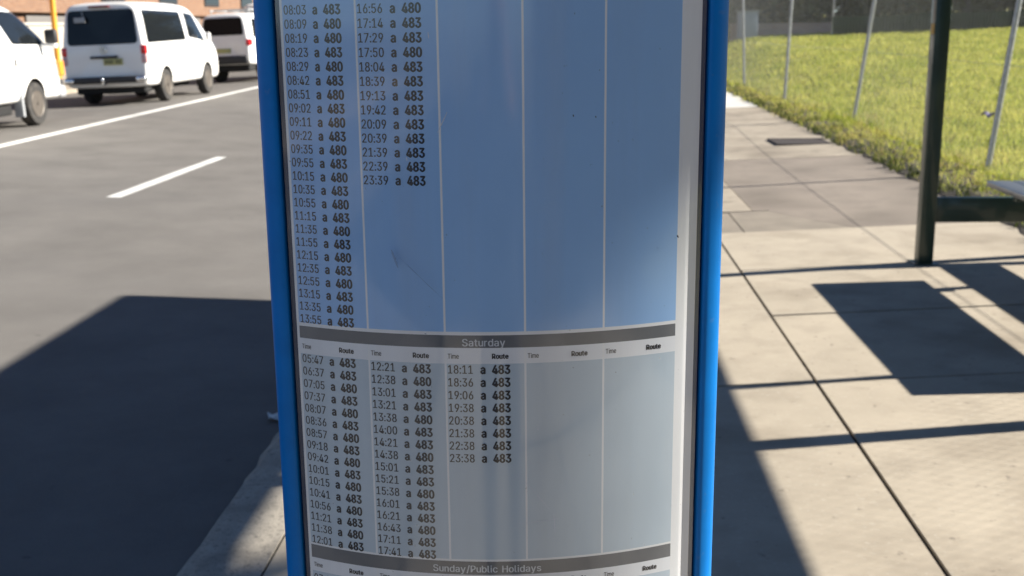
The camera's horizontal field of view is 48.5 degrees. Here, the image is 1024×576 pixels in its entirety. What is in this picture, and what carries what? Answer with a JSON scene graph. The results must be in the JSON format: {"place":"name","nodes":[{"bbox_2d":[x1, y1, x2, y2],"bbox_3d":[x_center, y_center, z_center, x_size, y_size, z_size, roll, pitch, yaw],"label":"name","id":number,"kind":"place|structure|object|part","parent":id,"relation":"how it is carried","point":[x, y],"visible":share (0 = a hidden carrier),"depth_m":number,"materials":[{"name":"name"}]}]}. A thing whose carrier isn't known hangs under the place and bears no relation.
{"place":"outdoors","nodes":[
{"label":"outdoors","id":0,"kind":"place"},
{"bbox_2d":[62,76,77,93],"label":"footpath","id":1,"kind":"structure","parent":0,"point":[69,90],"depth_m":28.82,"materials":[{"name":"beige concrete"}]},
{"bbox_2d":[24,23,65,75],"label":"rendered wall","id":2,"kind":"structure","parent":1,"relation":"on","point":[37,29],"depth_m":34.03,"materials":[{"name":"beige paint"}]},
{"bbox_2d":[49,0,63,84],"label":"yellow pole","id":3,"kind":"object","parent":1,"relation":"on","point":[54,24],"visible":0.42,"depth_m":29.82,"materials":[{"name":"metal"}]},
{"bbox_2d":[0,70,278,575],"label":"road","id":4,"kind":"structure","parent":0,"point":[139,430],"depth_m":6.34,"materials":[{"name":"grey asphalt"}]},
{"bbox_2d":[0,7,65,124],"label":"delivery van","id":5,"kind":"object","parent":4,"relation":"on","point":[32,70],"visible":1,"depth_m":17.25,"materials":[{"name":"white paint"}]},
{"bbox_3d":[-7.472,-3.917,17.124,0.172,0.517,1.451,-2,13,3],"label":"front window","id":6,"kind":"part","parent":5,"relation":"part of","materials":[{"name":"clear glass"}]},
{"bbox_2d":[0,86,257,146],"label":"road line","id":7,"kind":"object","parent":4,"relation":"on","point":[71,129],"visible":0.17,"depth_m":18.65,"materials":[{"name":"paint"}]},
{"bbox_2d":[61,2,218,103],"bbox_3d":[-7.802,-5.055,24.254,2.040,1.993,4.911,-2,13,4],"label":"passenger van","id":8,"kind":"object","parent":4,"relation":"on","point":[162,50],"visible":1,"depth_m":22.19,"materials":[{"name":"white paint"}]},
{"bbox_3d":[-7.959,-5.051,22.015,1.388,0.660,0.083,-2,13,4],"label":"rear window","id":9,"kind":"part","parent":8,"relation":"part of","materials":[{"name":"black glass"}]},
{"bbox_3d":[-7.115,-5.349,23.191,0.121,0.639,2.207,-2,13,4],"label":"side window","id":10,"kind":"part","parent":8,"relation":"part of","materials":[{"name":"black glass"}]},
{"bbox_3d":[-7.003,-5.739,24.956,0.106,0.612,1.040,-2,13,4],"label":"front window","id":11,"kind":"part","parent":8,"relation":"part of","materials":[{"name":"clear glass"}]},
{"bbox_2d":[107,157,224,196],"bbox_3d":[-3.719,-1.252,12.519,0.144,0.005,3.401,0,13,3],"label":"lane marking","id":12,"kind":"object","parent":4,"relation":"on","point":[154,181],"visible":1,"depth_m":12.19,"materials":[{"name":"paint"}]},
{"bbox_2d":[201,8,256,81],"bbox_3d":[-7.299,-7.111,33.194,1.599,1.973,4.920,1,13,14],"label":"white van","id":13,"kind":"object","parent":4,"relation":"on","point":[233,39],"visible":0.38,"depth_m":30.95,"materials":[{"name":"white paint"}]},
{"bbox_2d":[203,17,242,35],"bbox_3d":[-7.876,-7.108,30.918,1.223,0.470,0.097,1,13,14],"label":"rear window","id":14,"kind":"structure","parent":13,"relation":"in","point":[233,25],"depth_m":30.91,"materials":[{"name":"black glass"}]},
{"bbox_2d":[251,18,254,36],"bbox_3d":[-7.029,-7.189,31.366,0.123,0.500,0.771,1,13,14],"label":"side window","id":15,"kind":"structure","parent":13,"relation":"in","point":[252,19],"depth_m":31.12,"materials":[{"name":"black glass"}]},
{"bbox_2d":[177,432,284,575],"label":"kerb","id":16,"kind":"structure","parent":4,"relation":"on","point":[245,536],"depth_m":3.59,"materials":[{"name":"concrete"}]},
{"bbox_2d":[267,412,277,419],"bbox_3d":[-1.009,0.555,4.973,0.125,0.031,0.077,-6,14,-21],"label":"paper scrap","id":17,"kind":"object","parent":4,"relation":"on","point":[273,416],"visible":0.4,"depth_m":4.95,"materials":[{"name":"grey"}]},
{"bbox_2d":[243,4,253,12],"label":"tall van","id":18,"kind":"object","parent":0,"point":[249,6],"visible":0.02,"depth_m":43.37,"materials":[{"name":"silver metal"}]},
{"bbox_2d":[263,91,1023,575],"bbox_3d":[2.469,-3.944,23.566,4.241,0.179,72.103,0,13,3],"label":"footpath","id":19,"kind":"structure","parent":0,"point":[917,373],"depth_m":4.86,"materials":[{"name":"concrete"}]},
{"bbox_2d":[253,0,728,575],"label":"timetable totem","id":20,"kind":"object","parent":19,"relation":"on","point":[493,232],"visible":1,"depth_m":0.96,"materials":[{"name":"blue"}]},
{"bbox_2d":[767,138,835,145],"bbox_3d":[3.596,-1.781,13.891,0.820,0.036,0.700,0,13,2],"label":"pit cover","id":21,"kind":"object","parent":19,"relation":"on","point":[792,141],"visible":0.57,"depth_m":13.85,"materials":[{"name":"metal"}]},
{"bbox_2d":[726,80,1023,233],"bbox_3d":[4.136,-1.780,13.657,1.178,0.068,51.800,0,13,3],"label":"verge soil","id":22,"kind":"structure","parent":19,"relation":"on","point":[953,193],"depth_m":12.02,"materials":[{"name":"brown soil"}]},
{"bbox_2d":[907,0,1023,265],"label":"bus shelter","id":23,"kind":"object","parent":19,"relation":"on","point":[933,208],"visible":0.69,"depth_m":6.83,"materials":[{"name":"green paint"}]},
{"bbox_2d":[986,181,1023,201],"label":"bench","id":24,"kind":"object","parent":19,"relation":"on","point":[1015,189],"visible":1,"depth_m":6.27,"materials":[{"name":"metal"}]},
{"bbox_2d":[726,8,1023,227],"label":"field","id":25,"kind":"structure","parent":0,"point":[895,100],"depth_m":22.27,"materials":[{"name":"green plant"}]},
{"bbox_2d":[736,10,759,39],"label":"door frame","id":26,"kind":"object","parent":25,"relation":"on","point":[749,24],"visible":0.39,"depth_m":42.65,"materials":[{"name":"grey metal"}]},
{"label":"door","id":27,"kind":"part","parent":26,"relation":"part of","materials":[{"name":"grey metal"}]},
{"bbox_2d":[730,22,831,40],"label":"retaining wall","id":28,"kind":"structure","parent":25,"relation":"on","point":[827,28],"depth_m":43.39,"materials":[{"name":"concrete"}]},
{"bbox_2d":[728,0,839,28],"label":"tree","id":29,"kind":"object","parent":25,"relation":"on","point":[784,14],"visible":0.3,"depth_m":47.31,"materials":[{"name":"green plant"}]},
{"bbox_2d":[792,7,849,22],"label":"tree","id":30,"kind":"object","parent":25,"relation":"on","point":[825,17],"visible":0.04,"depth_m":56.05,"materials":[{"name":"green plant"}]},
{"bbox_2d":[771,0,918,22],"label":"tree","id":31,"kind":"object","parent":25,"relation":"on","point":[810,10],"visible":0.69,"depth_m":44.99,"materials":[{"name":"green plant"}]},
{"bbox_2d":[727,0,1023,180],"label":"chain link fence","id":32,"kind":"object","parent":25,"relation":"on","point":[1005,73],"visible":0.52,"depth_m":15.16,"materials":[{"name":"metal"}]},
{"bbox_2d":[840,0,959,15],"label":"tree","id":33,"kind":"object","parent":25,"relation":"on","point":[919,9],"visible":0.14,"depth_m":45.61,"materials":[{"name":"green plant"}]},
{"bbox_2d":[831,0,1023,35],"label":"shade cloth fence","id":34,"kind":"object","parent":25,"relation":"on","point":[986,17],"visible":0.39,"depth_m":41.56,"materials":[{"name":"fabric"}]},
{"bbox_2d":[912,0,1023,11],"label":"tree","id":35,"kind":"object","parent":25,"relation":"on","point":[981,3],"visible":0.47,"depth_m":45.18,"materials":[{"name":"green plant"}]},
{"bbox_2d":[980,111,994,116],"bbox_3d":[6.127,-2.230,14.578,0.155,0.079,0.206,-4,13,-13],"label":"wrapper","id":36,"kind":"object","parent":25,"relation":"on","point":[987,113],"visible":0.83,"depth_m":14.56,"materials":[{"name":"white"}]},
{"bbox_2d":[954,0,1023,11],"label":"tree","id":37,"kind":"object","parent":25,"relation":"on","point":[1002,4],"visible":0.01,"depth_m":45.59,"materials":[{"name":"green plant"}]},
{"label":"ground","id":38,"kind":"structure","parent":0,"visible":0},
{"bbox_2d":[0,0,252,25],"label":"brick building","id":39,"kind":"structure","parent":38,"relation":"on","point":[30,11],"depth_m":39.09,"materials":[{"name":"orange brick"}]},
{"bbox_2d":[24,16,64,22],"bbox_3d":[-15.433,-8.101,37.894,0.060,1.900,3.000,0,13,3],"label":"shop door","id":40,"kind":"structure","parent":39,"relation":"in","point":[28,19],"depth_m":37.27,"materials":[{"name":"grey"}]},
{"bbox_2d":[101,0,124,1],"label":"window","id":41,"kind":"structure","parent":39,"relation":"in","point":[101,0],"depth_m":42.69,"materials":[{"name":"grey plastic"}]},
{"bbox_2d":[159,0,177,4],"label":"window","id":42,"kind":"structure","parent":39,"relation":"in","point":[175,2],"depth_m":48.46,"materials":[{"name":"grey glass"}]},
{"bbox_2d":[204,0,218,6],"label":"window","id":43,"kind":"structure","parent":39,"relation":"in","point":[214,3],"depth_m":54.24,"materials":[{"name":"grey glass"}]},
{"bbox_2d":[240,0,252,7],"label":"window","id":44,"kind":"structure","parent":39,"relation":"in","point":[243,3],"depth_m":59.57,"materials":[{"name":"grey glass"}]}
]}

